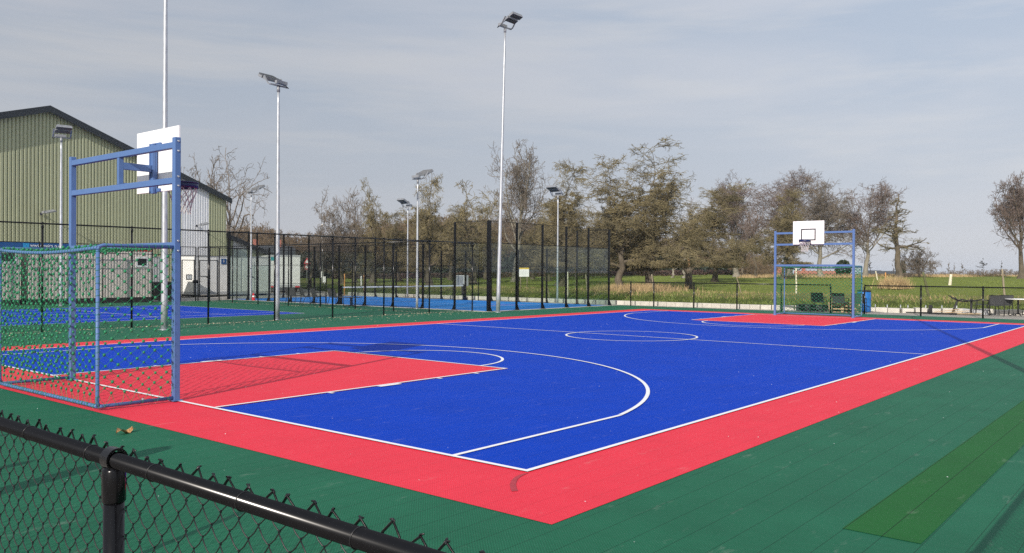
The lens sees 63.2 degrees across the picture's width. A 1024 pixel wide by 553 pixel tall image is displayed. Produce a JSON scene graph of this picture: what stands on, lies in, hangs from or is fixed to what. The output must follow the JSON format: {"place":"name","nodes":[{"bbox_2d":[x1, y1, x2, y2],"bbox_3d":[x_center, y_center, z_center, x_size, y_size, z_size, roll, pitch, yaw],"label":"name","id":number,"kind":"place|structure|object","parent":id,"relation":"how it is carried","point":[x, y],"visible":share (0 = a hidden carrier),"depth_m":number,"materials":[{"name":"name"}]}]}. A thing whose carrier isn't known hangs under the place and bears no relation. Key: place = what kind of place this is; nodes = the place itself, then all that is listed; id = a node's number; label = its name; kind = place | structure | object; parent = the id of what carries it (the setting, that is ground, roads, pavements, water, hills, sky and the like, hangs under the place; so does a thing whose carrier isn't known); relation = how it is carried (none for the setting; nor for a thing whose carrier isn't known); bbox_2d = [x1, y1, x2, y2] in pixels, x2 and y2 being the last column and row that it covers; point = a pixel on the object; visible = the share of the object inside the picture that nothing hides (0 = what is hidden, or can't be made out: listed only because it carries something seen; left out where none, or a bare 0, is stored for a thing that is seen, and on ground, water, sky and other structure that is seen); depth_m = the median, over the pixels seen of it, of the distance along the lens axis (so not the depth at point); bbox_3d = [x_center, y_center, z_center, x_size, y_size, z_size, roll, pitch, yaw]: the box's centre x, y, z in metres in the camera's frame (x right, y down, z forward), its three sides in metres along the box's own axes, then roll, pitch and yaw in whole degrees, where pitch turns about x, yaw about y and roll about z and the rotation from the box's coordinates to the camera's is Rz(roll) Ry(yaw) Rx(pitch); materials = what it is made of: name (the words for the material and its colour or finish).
{"place":"outdoors","nodes":[
{"label":"outdoors","id":0,"kind":"place"},
{"bbox_2d":[0,105,231,281],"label":"sports hall","id":1,"kind":"structure","parent":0,"point":[29,168],"depth_m":52.82,"materials":[{"name":"green metal"}]},
{"bbox_2d":[2,305,299,325],"bbox_3d":[-20.183,1.455,28.174,10.970,0.001,23.800,1,0,40],"label":"tennis court surface","id":2,"kind":"object","parent":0,"point":[149,309],"visible":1,"depth_m":32.91,"materials":[{"name":"blue rubber"}]},
{"bbox_2d":[224,296,613,311],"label":"padel turf","id":3,"kind":"structure","parent":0,"point":[477,305],"depth_m":44.40,"materials":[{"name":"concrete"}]},
{"bbox_2d":[220,247,240,299],"bbox_3d":[-16.256,-0.137,48.049,0.074,3.098,1.342,1,0,40],"label":"chain link fence","id":4,"kind":"object","parent":3,"relation":"on","point":[234,272],"visible":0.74,"depth_m":48.34,"materials":[{"name":"black metal"}]},
{"bbox_2d":[197,247,219,300],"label":"gate","id":5,"kind":"structure","parent":4,"relation":"attached to","point":[198,275],"depth_m":46.79,"materials":[{"name":"black metal"}]},
{"bbox_2d":[340,284,465,303],"bbox_3d":[-5.867,0.947,46.634,0.300,0.960,9.460,1,0,40],"label":"padel net","id":6,"kind":"object","parent":3,"relation":"on","point":[380,290],"visible":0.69,"depth_m":46.58,"materials":[{"name":"black plastic"}]},
{"bbox_2d":[227,220,610,310],"bbox_3d":[-5.858,-0.553,46.625,20.920,3.980,9.960,1,0,40],"label":"padel cage","id":7,"kind":"object","parent":3,"relation":"on","point":[489,283],"visible":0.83,"depth_m":43.77,"materials":[{"name":"metal"}]},
{"bbox_2d":[0,300,1023,552],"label":"court surround","id":8,"kind":"object","parent":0,"point":[818,486],"visible":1,"depth_m":6.74,"materials":[{"name":"green rubber"}]},
{"bbox_2d":[52,124,71,305],"bbox_3d":[-21.071,-2.815,39.005,0.793,8.444,0.898,0,0,-39],"label":"floodlight mast","id":9,"kind":"object","parent":8,"relation":"on","point":[65,129],"visible":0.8,"depth_m":39.15,"materials":[{"name":"metal"}]},
{"bbox_2d":[0,241,180,304],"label":"chain link fence","id":10,"kind":"object","parent":8,"relation":"on","point":[103,262],"visible":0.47,"depth_m":42.36,"materials":[{"name":"metal"}]},
{"bbox_2d":[0,242,68,247],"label":"banner","id":11,"kind":"object","parent":10,"relation":"attached to","point":[6,244],"visible":0.62,"depth_m":40.12,"materials":[{"name":"blue plastic"}]},
{"bbox_2d":[180,246,195,300],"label":"gate","id":12,"kind":"structure","parent":10,"relation":"attached to","point":[181,279],"depth_m":45.87,"materials":[{"name":"black metal"}]},
{"bbox_2d":[159,0,167,329],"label":"floodlight mast","id":13,"kind":"object","parent":8,"relation":"on","point":[164,252],"visible":0.77,"depth_m":24.09,"materials":[{"name":"metal"}]},
{"bbox_2d":[0,221,473,331],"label":"chain link fence","id":14,"kind":"object","parent":8,"relation":"on","point":[208,231],"visible":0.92,"depth_m":28.29,"materials":[{"name":"black metal"}]},
{"bbox_2d":[0,410,484,552],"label":"chain link fence","id":15,"kind":"object","parent":8,"relation":"on","point":[119,464],"visible":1,"depth_m":2.17,"materials":[{"name":"black metal"}]},
{"bbox_2d":[2,301,491,337],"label":"leaf litter","id":16,"kind":"object","parent":8,"relation":"on","point":[275,320],"visible":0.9,"depth_m":29.34,"materials":[{"name":"plant"}]},
{"bbox_2d":[246,185,264,299],"bbox_3d":[-14.641,-1.925,47.433,0.793,6.644,0.898,1,0,40],"label":"floodlight mast","id":17,"kind":"object","parent":8,"relation":"on","point":[257,188],"visible":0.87,"depth_m":47.20,"materials":[{"name":"metal"}]},
{"bbox_2d":[258,72,288,319],"bbox_3d":[-8.498,-2.853,29.619,0.898,8.794,0.793,1,0,34],"label":"floodlight mast","id":18,"kind":"object","parent":8,"relation":"on","point":[271,78],"visible":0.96,"depth_m":29.43,"materials":[{"name":"metal"}]},
{"bbox_2d":[285,287,300,304],"bbox_3d":[-11.166,0.991,42.473,0.590,0.886,0.636,0,0,18],"label":"armchair","id":19,"kind":"object","parent":8,"relation":"on","point":[292,291],"visible":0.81,"depth_m":42.27,"materials":[{"name":"plastic"}]},
{"bbox_2d":[197,241,429,311],"bbox_3d":[-10.437,-0.054,40.548,18.282,3.098,0.075,1,0,40],"label":"chain link fence","id":20,"kind":"object","parent":8,"relation":"on","point":[288,245],"visible":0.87,"depth_m":39.61,"materials":[{"name":"black metal"}]},
{"bbox_2d":[412,169,432,308],"bbox_3d":[-4.230,-1.758,38.840,0.793,6.544,0.898,1,0,40],"label":"floodlight mast","id":21,"kind":"object","parent":8,"relation":"on","point":[417,176],"visible":0.89,"depth_m":38.61,"materials":[{"name":"metal"}]},
{"bbox_2d":[496,11,522,311],"bbox_3d":[-0.248,-4.808,35.568,0.898,12.744,0.793,2,0,40],"label":"floodlight mast","id":22,"kind":"object","parent":8,"relation":"on","point":[513,17],"visible":1,"depth_m":35.68,"materials":[{"name":"metal"}]},
{"bbox_2d":[0,309,1023,523],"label":"court red border","id":23,"kind":"object","parent":8,"relation":"on","point":[556,492],"visible":0.92,"depth_m":8.59,"materials":[{"name":"rubber"}]},
{"bbox_2d":[0,125,198,408],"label":"multi sport goal","id":24,"kind":"object","parent":23,"relation":"on","point":[157,166],"visible":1,"depth_m":11.24,"materials":[{"name":"blue paint"}]},
{"bbox_2d":[510,473,526,490],"bbox_3d":[0.043,1.708,6.936,0.106,0.001,0.626,0,0,10],"label":"scuff mark","id":25,"kind":"object","parent":23,"relation":"on","point":[513,484],"visible":1,"depth_m":6.90,"materials":[{"name":"rubber"}]},
{"bbox_2d":[2,310,1023,470],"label":"court playing surface","id":26,"kind":"object","parent":8,"relation":"on","point":[525,394],"visible":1,"depth_m":15.17,"materials":[{"name":"blue rubber"}]},
{"bbox_2d":[50,314,873,407],"bbox_3d":[3.261,1.627,22.827,4.900,0.001,28.000,1,0,40],"label":"court key area","id":27,"kind":"object","parent":26,"relation":"on","point":[224,382],"visible":1,"depth_m":13.98,"materials":[{"name":"red rubber"}]},
{"bbox_2d":[4,310,1023,470],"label":"court lines","id":28,"kind":"object","parent":26,"relation":"on","point":[646,396],"visible":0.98,"depth_m":11.37,"materials":[{"name":"white paint"}]},
{"bbox_2d":[622,281,831,312],"bbox_3d":[10.021,0.954,40.522,10.892,1.341,0.079,1,0,40],"label":"chain link fence","id":29,"kind":"object","parent":8,"relation":"on","point":[693,292],"visible":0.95,"depth_m":40.39,"materials":[{"name":"black metal"}]},
{"bbox_2d":[774,220,863,317],"bbox_3d":[12.176,-0.302,33.651,3.370,3.830,2.325,1,0,40],"label":"multi sport goal","id":30,"kind":"object","parent":8,"relation":"on","point":[806,233],"visible":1,"depth_m":33.51,"materials":[{"name":"blue paint"}]},
{"bbox_2d":[843,400,1023,543],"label":"light green strip","id":31,"kind":"object","parent":8,"relation":"on","point":[921,507],"visible":1,"depth_m":6.88,"materials":[{"name":"rubber"}]},
{"bbox_2d":[864,284,1023,318],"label":"chain link fence","id":32,"kind":"object","parent":8,"relation":"on","point":[957,287],"visible":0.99,"depth_m":34.13,"materials":[{"name":"black metal"}]},
{"bbox_2d":[0,0,1023,274],"label":"sky","id":33,"kind":"structure","parent":0,"point":[926,97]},
{"bbox_2d":[5,287,1023,319],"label":"gravel yard","id":34,"kind":"structure","parent":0,"point":[879,313],"depth_m":40.34,"materials":[{"name":"beige gravel"}]},
{"bbox_2d":[2,252,20,304],"bbox_3d":[-26.538,-0.003,38.294,2.520,2.720,6.340,1,0,40],"label":"site cabin","id":35,"kind":"object","parent":34,"relation":"on","point":[5,276],"visible":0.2,"depth_m":39.63,"materials":[{"name":"grey metal"}]},
{"bbox_2d":[2,252,16,263],"bbox_3d":[-23.959,-0.914,39.458,0.040,0.600,0.900,1,0,40],"label":"window","id":36,"kind":"structure","parent":35,"relation":"in","point":[7,256],"depth_m":39.51,"materials":[{"name":"white glass"}]},
{"bbox_2d":[20,253,87,304],"bbox_3d":[-23.412,-0.026,42.087,2.512,2.760,2.770,1,0,40],"label":"site cabin","id":37,"kind":"object","parent":34,"relation":"on","point":[55,293],"visible":0.2,"depth_m":41.09,"materials":[{"name":"grey metal"}]},
{"bbox_2d":[87,250,151,302],"bbox_3d":[-21.451,-0.028,44.456,2.520,2.760,3.360,1,0,40],"label":"site cabin","id":38,"kind":"object","parent":34,"relation":"on","point":[125,276],"visible":0.52,"depth_m":43.72,"materials":[{"name":"grey metal"}]},
{"bbox_2d":[136,257,147,266],"bbox_3d":[-19.784,-0.778,44.518,0.040,0.560,0.680,1,0,40],"label":"window","id":39,"kind":"structure","parent":38,"relation":"in","point":[145,259],"depth_m":44.52,"materials":[{"name":"glass"}]},
{"bbox_2d":[151,282,160,300],"bbox_3d":[-19.343,0.820,45.309,0.662,1.074,0.600,1,0,40],"label":"wheelie bin","id":40,"kind":"object","parent":34,"relation":"on","point":[156,292],"visible":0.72,"depth_m":45.07,"materials":[{"name":"black plastic"}]},
{"bbox_2d":[153,257,160,281],"bbox_3d":[-22.215,0.067,49.429,2.212,2.500,2.620,1,0,40],"label":"site cabin","id":41,"kind":"object","parent":34,"relation":"on","point":[155,272],"visible":0.06,"depth_m":49.18,"materials":[{"name":"grey metal"}]},
{"bbox_2d":[181,255,270,295],"bbox_3d":[-19.526,-0.040,56.579,2.395,2.660,5.740,1,0,40],"label":"site container","id":42,"kind":"object","parent":34,"relation":"on","point":[191,292],"visible":0.43,"depth_m":55.27,"materials":[{"name":"grey metal"}]},
{"bbox_2d":[200,261,206,291],"bbox_3d":[-20.047,-0.033,54.123,0.072,2.030,0.700,1,0,40],"label":"door","id":43,"kind":"structure","parent":42,"relation":"in","point":[203,262],"depth_m":54.13,"materials":[{"name":"grey metal"}]},
{"bbox_2d":[243,261,253,290],"bbox_3d":[-17.930,-0.036,56.688,0.072,2.030,0.850,1,0,40],"label":"door","id":44,"kind":"structure","parent":42,"relation":"in","point":[246,268],"depth_m":56.58,"materials":[{"name":"grey metal"}]},
{"bbox_2d":[226,233,273,288],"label":"hall","id":45,"kind":"structure","parent":34,"relation":"on","point":[233,242],"depth_m":73.65,"materials":[{"name":"grey metal"}]},
{"bbox_2d":[259,255,300,291],"bbox_3d":[-18.995,-0.242,67.557,2.470,2.924,6.285,0,0,-25],"label":"box trailer","id":46,"kind":"object","parent":34,"relation":"on","point":[286,270],"visible":0.31,"depth_m":64.89,"materials":[{"name":"white metal"}]},
{"bbox_2d":[397,198,411,297],"bbox_3d":[-6.942,-1.817,53.934,0.793,6.444,0.898,1,0,40],"label":"floodlight mast","id":47,"kind":"object","parent":34,"relation":"on","point":[403,201],"visible":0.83,"depth_m":54.08,"materials":[{"name":"metal"}]},
{"bbox_2d":[456,275,467,298],"bbox_3d":[-3.099,0.672,51.870,0.660,1.500,0.500,1,0,40],"label":"control cabinet","id":48,"kind":"object","parent":34,"relation":"on","point":[458,281],"visible":0.57,"depth_m":51.70,"materials":[{"name":"metal"}]},
{"bbox_2d":[546,185,563,302],"bbox_3d":[2.389,-1.761,46.232,0.793,6.544,0.898,1,0,40],"label":"floodlight mast","id":49,"kind":"object","parent":34,"relation":"on","point":[552,188],"visible":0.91,"depth_m":46.38,"materials":[{"name":"metal"}]},
{"bbox_2d":[348,292,1023,314],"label":"kerb","id":50,"kind":"structure","parent":34,"relation":"on","point":[765,307],"depth_m":42.71,"materials":[{"name":"concrete"}]},
{"bbox_2d":[810,292,826,311],"bbox_3d":[14.061,1.176,38.180,0.590,0.886,0.636,1,0,35],"label":"armchair","id":51,"kind":"object","parent":34,"relation":"on","point":[817,297],"visible":0.8,"depth_m":38.01,"materials":[{"name":"plastic"}]},
{"bbox_2d":[831,293,848,312],"bbox_3d":[14.766,1.184,37.468,0.590,0.886,0.636,1,0,41],"label":"armchair","id":52,"kind":"object","parent":34,"relation":"on","point":[839,297],"visible":0.87,"depth_m":37.34,"materials":[{"name":"plastic"}]},
{"bbox_2d":[857,290,870,311],"bbox_3d":[16.168,1.125,38.237,0.620,1.004,0.620,1,0,40],"label":"barrel","id":53,"kind":"object","parent":34,"relation":"on","point":[867,292],"visible":0.47,"depth_m":37.96,"materials":[{"name":"blue plastic"}]},
{"bbox_2d":[937,309,987,314],"bbox_3d":[19.688,1.543,36.582,2.027,0.232,0.971,1,0,40],"label":"plank heap","id":54,"kind":"object","parent":34,"relation":"on","point":[964,311],"visible":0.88,"depth_m":36.39,"materials":[{"name":"brown wood"}]},
{"bbox_2d":[989,295,1004,315],"bbox_3d":[20.603,1.234,35.373,0.590,0.886,0.636,1,0,33],"label":"armchair","id":55,"kind":"object","parent":34,"relation":"on","point":[1000,298],"visible":0.87,"depth_m":35.20,"materials":[{"name":"plastic"}]},
{"bbox_2d":[995,295,1013,315],"bbox_3d":[21.230,1.235,35.897,0.590,0.886,0.636,0,0,15],"label":"armchair","id":56,"kind":"object","parent":34,"relation":"on","point":[1008,302],"visible":0.61,"depth_m":35.66,"materials":[{"name":"plastic"}]},
{"bbox_2d":[575,282,723,297],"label":"dry grass under pear","id":57,"kind":"structure","parent":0,"point":[625,287],"depth_m":50.96,"materials":[{"name":"plant"}]},
{"bbox_2d":[280,274,1023,312],"bbox_3d":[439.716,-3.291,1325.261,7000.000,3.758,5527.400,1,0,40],"label":"grass field","id":58,"kind":"structure","parent":0,"point":[918,281],"depth_m":56.56,"materials":[{"name":"green plant"}]},
{"bbox_2d":[181,152,229,210],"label":"bare tree","id":59,"kind":"object","parent":58,"relation":"on","point":[212,179],"visible":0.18,"depth_m":83.29,"materials":[{"name":"brown plant"}]},
{"bbox_2d":[203,146,271,239],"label":"bare tree","id":60,"kind":"object","parent":58,"relation":"on","point":[230,219],"visible":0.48,"depth_m":81.13,"materials":[{"name":"brown plant"}]},
{"bbox_2d":[253,239,295,254],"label":"house","id":61,"kind":"structure","parent":58,"relation":"on","point":[293,252],"depth_m":112.97,"materials":[{"name":"brick"}]},
{"bbox_2d":[297,186,351,287],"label":"bare tree","id":62,"kind":"object","parent":58,"relation":"on","point":[321,241],"visible":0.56,"depth_m":77.09,"materials":[{"name":"brown plant"}]},
{"bbox_2d":[317,185,379,283],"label":"bare tree","id":63,"kind":"object","parent":58,"relation":"on","point":[360,229],"visible":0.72,"depth_m":78.20,"materials":[{"name":"brown plant"}]},
{"bbox_2d":[331,222,387,282],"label":"bare tree","id":64,"kind":"object","parent":58,"relation":"on","point":[350,264],"visible":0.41,"depth_m":78.54,"materials":[{"name":"brown plant"}]},
{"bbox_2d":[356,177,399,282],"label":"bare tree","id":65,"kind":"object","parent":58,"relation":"on","point":[371,221],"visible":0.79,"depth_m":76.62,"materials":[{"name":"brown plant"}]},
{"bbox_2d":[370,210,413,280],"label":"bare tree","id":66,"kind":"object","parent":58,"relation":"on","point":[401,236],"visible":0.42,"depth_m":82.77,"materials":[{"name":"brown plant"}]},
{"bbox_2d":[386,207,453,281],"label":"bare tree","id":67,"kind":"object","parent":58,"relation":"on","point":[410,221],"visible":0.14,"depth_m":76.18,"materials":[{"name":"brown plant"}]},
{"bbox_2d":[398,173,462,285],"bbox_3d":[-6.002,-3.498,61.565,4.314,8.632,4.540,0,0,-38],"label":"bare tree","id":68,"kind":"object","parent":58,"relation":"on","point":[427,222],"visible":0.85,"depth_m":61.50,"materials":[{"name":"brown plant"}]},
{"bbox_2d":[435,199,482,279],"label":"bare tree","id":69,"kind":"object","parent":58,"relation":"on","point":[461,265],"visible":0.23,"depth_m":87.27,"materials":[{"name":"brown plant"}]},
{"bbox_2d":[429,179,503,284],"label":"bare tree","id":70,"kind":"object","parent":58,"relation":"on","point":[467,231],"visible":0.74,"depth_m":67.75,"materials":[{"name":"brown plant"}]},
{"bbox_2d":[461,205,510,279],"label":"bare tree","id":71,"kind":"object","parent":58,"relation":"on","point":[477,259],"visible":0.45,"depth_m":83.22,"materials":[{"name":"brown plant"}]},
{"bbox_2d":[230,213,780,274],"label":"wood","id":72,"kind":"object","parent":58,"relation":"on","point":[766,269],"visible":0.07,"depth_m":128.73,"materials":[{"name":"brown plant"}]},
{"bbox_2d":[299,247,728,277],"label":"undergrowth","id":73,"kind":"object","parent":58,"relation":"on","point":[503,263],"visible":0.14,"depth_m":105.65,"materials":[{"name":"brown plant"}]},
{"bbox_2d":[479,139,555,281],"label":"bare tree","id":74,"kind":"object","parent":58,"relation":"on","point":[523,197],"visible":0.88,"depth_m":74.66,"materials":[{"name":"plant"}]},
{"bbox_2d":[519,268,528,287],"bbox_3d":[0.809,0.177,55.994,0.660,1.530,0.081,0,0,-2],"label":"notice sign","id":75,"kind":"object","parent":58,"relation":"on","point":[522,274],"visible":0.69,"depth_m":55.96,"materials":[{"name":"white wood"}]},
{"bbox_2d":[514,213,551,279],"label":"bare tree","id":76,"kind":"object","parent":58,"relation":"on","point":[527,259],"visible":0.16,"depth_m":85.20,"materials":[{"name":"brown plant"}]},
{"bbox_2d":[329,269,739,278],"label":"hedge","id":77,"kind":"object","parent":58,"relation":"on","point":[658,273],"visible":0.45,"depth_m":97.86,"materials":[{"name":"brown plant"}]},
{"bbox_2d":[514,200,570,280],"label":"bare tree","id":78,"kind":"object","parent":58,"relation":"on","point":[545,205],"visible":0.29,"depth_m":74.29,"materials":[{"name":"brown plant"}]},
{"bbox_2d":[528,158,604,285],"bbox_3d":[3.512,-3.835,60.149,5.938,9.608,6.842,1,0,39],"label":"bare tree","id":79,"kind":"object","parent":58,"relation":"on","point":[571,215],"visible":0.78,"depth_m":60.29,"materials":[{"name":"brown plant"}]},
{"bbox_2d":[567,208,607,278],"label":"bare tree","id":80,"kind":"object","parent":58,"relation":"on","point":[581,266],"visible":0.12,"depth_m":82.98,"materials":[{"name":"brown plant"}]},
{"bbox_2d":[580,241,634,276],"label":"bare tree","id":81,"kind":"object","parent":58,"relation":"on","point":[612,260],"visible":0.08,"depth_m":88.14,"materials":[{"name":"brown plant"}]},
{"bbox_2d":[562,153,687,286],"bbox_3d":[6.941,-3.415,52.527,7.324,8.948,6.216,0,0,-22],"label":"bare tree","id":82,"kind":"object","parent":58,"relation":"on","point":[607,221],"visible":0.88,"depth_m":52.28,"materials":[{"name":"brown plant"}]},
{"bbox_2d":[581,137,718,285],"bbox_3d":[9.411,-3.979,52.868,8.607,10.066,6.809,1,0,42],"label":"bare tree","id":83,"kind":"object","parent":58,"relation":"on","point":[660,200],"visible":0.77,"depth_m":52.80,"materials":[{"name":"plant"}]},
{"bbox_2d":[681,260,699,288],"bbox_3d":[11.512,-0.189,54.338,1.434,2.219,0.585,0,0,-28],"label":"snapped trunk","id":84,"kind":"object","parent":58,"relation":"on","point":[688,274],"visible":0.53,"depth_m":54.21,"materials":[{"name":"brown plant"}]},
{"bbox_2d":[669,178,771,281],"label":"bare tree","id":85,"kind":"object","parent":58,"relation":"on","point":[735,251],"visible":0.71,"depth_m":68.30,"materials":[{"name":"brown plant"}]},
{"bbox_2d":[691,169,773,276],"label":"bare tree","id":86,"kind":"object","parent":58,"relation":"on","point":[732,227],"visible":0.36,"depth_m":88.58,"materials":[{"name":"brown plant"}]},
{"bbox_2d":[733,198,759,275],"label":"bare tree","id":87,"kind":"object","parent":58,"relation":"on","point":[742,269],"visible":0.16,"depth_m":91.13,"materials":[{"name":"brown plant"}]},
{"bbox_2d":[737,207,766,276],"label":"bare tree","id":88,"kind":"object","parent":58,"relation":"on","point":[750,230],"visible":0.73,"depth_m":85.75,"materials":[{"name":"brown plant"}]},
{"bbox_2d":[750,188,813,278],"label":"bare tree","id":89,"kind":"object","parent":58,"relation":"on","point":[784,224],"visible":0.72,"depth_m":75.67,"materials":[{"name":"brown plant"}]},
{"bbox_2d":[744,166,857,274],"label":"bare tree","id":90,"kind":"object","parent":58,"relation":"on","point":[771,202],"visible":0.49,"depth_m":90.53,"materials":[{"name":"plant"}]},
{"bbox_2d":[794,268,835,274],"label":"house","id":91,"kind":"structure","parent":58,"relation":"on","point":[814,272],"depth_m":168.18,"materials":[{"name":"brick"}]},
{"bbox_2d":[794,175,869,276],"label":"bare tree","id":92,"kind":"object","parent":58,"relation":"on","point":[816,215],"visible":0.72,"depth_m":85.77,"materials":[{"name":"plant"}]},
{"bbox_2d":[834,259,851,274],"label":"evergreen bush","id":93,"kind":"object","parent":58,"relation":"on","point":[841,261],"visible":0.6,"depth_m":101.77,"materials":[{"name":"green plant"}]},
{"bbox_2d":[820,176,906,276],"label":"bare tree","id":94,"kind":"object","parent":58,"relation":"on","point":[883,198],"visible":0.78,"depth_m":86.75,"materials":[{"name":"brown plant"}]},
{"bbox_2d":[868,275,915,288],"bbox_3d":[24.563,0.333,53.463,2.824,0.933,3.027,1,0,40],"label":"dry tussock clump","id":95,"kind":"object","parent":58,"relation":"on","point":[896,281],"visible":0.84,"depth_m":53.07,"materials":[{"name":"beige plant"}]},
{"bbox_2d":[870,194,929,277],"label":"bare tree","id":96,"kind":"object","parent":58,"relation":"on","point":[895,242],"visible":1,"depth_m":81.38,"materials":[{"name":"brown plant"}]},
{"bbox_2d":[892,243,942,276],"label":"bare bush","id":97,"kind":"object","parent":58,"relation":"on","point":[919,267],"visible":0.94,"depth_m":82.08,"materials":[{"name":"brown plant"}]},
{"bbox_2d":[856,268,1018,275],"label":"distant tree line","id":98,"kind":"object","parent":58,"relation":"on","point":[982,272],"visible":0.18,"depth_m":358.95,"materials":[{"name":"plant"}]},
{"bbox_2d":[987,170,1023,278],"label":"bare tree","id":99,"kind":"object","parent":58,"relation":"on","point":[1011,211],"visible":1,"depth_m":74.78,"materials":[{"name":"brown plant"}]},
{"bbox_2d":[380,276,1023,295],"bbox_3d":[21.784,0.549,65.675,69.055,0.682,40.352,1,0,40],"label":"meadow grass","id":100,"kind":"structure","parent":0,"point":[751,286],"depth_m":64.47,"materials":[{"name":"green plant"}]},
{"bbox_2d":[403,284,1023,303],"bbox_3d":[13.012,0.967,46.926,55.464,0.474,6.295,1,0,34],"label":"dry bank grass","id":101,"kind":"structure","parent":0,"point":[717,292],"depth_m":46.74,"materials":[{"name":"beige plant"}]},
{"bbox_2d":[737,273,1017,277],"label":"tall dry grass","id":102,"kind":"structure","parent":0,"point":[761,275],"depth_m":86.17,"materials":[{"name":"plant"}]},
{"bbox_2d":[906,305,956,313],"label":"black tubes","id":103,"kind":"object","parent":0,"point":[929,310],"visible":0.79,"depth_m":36.82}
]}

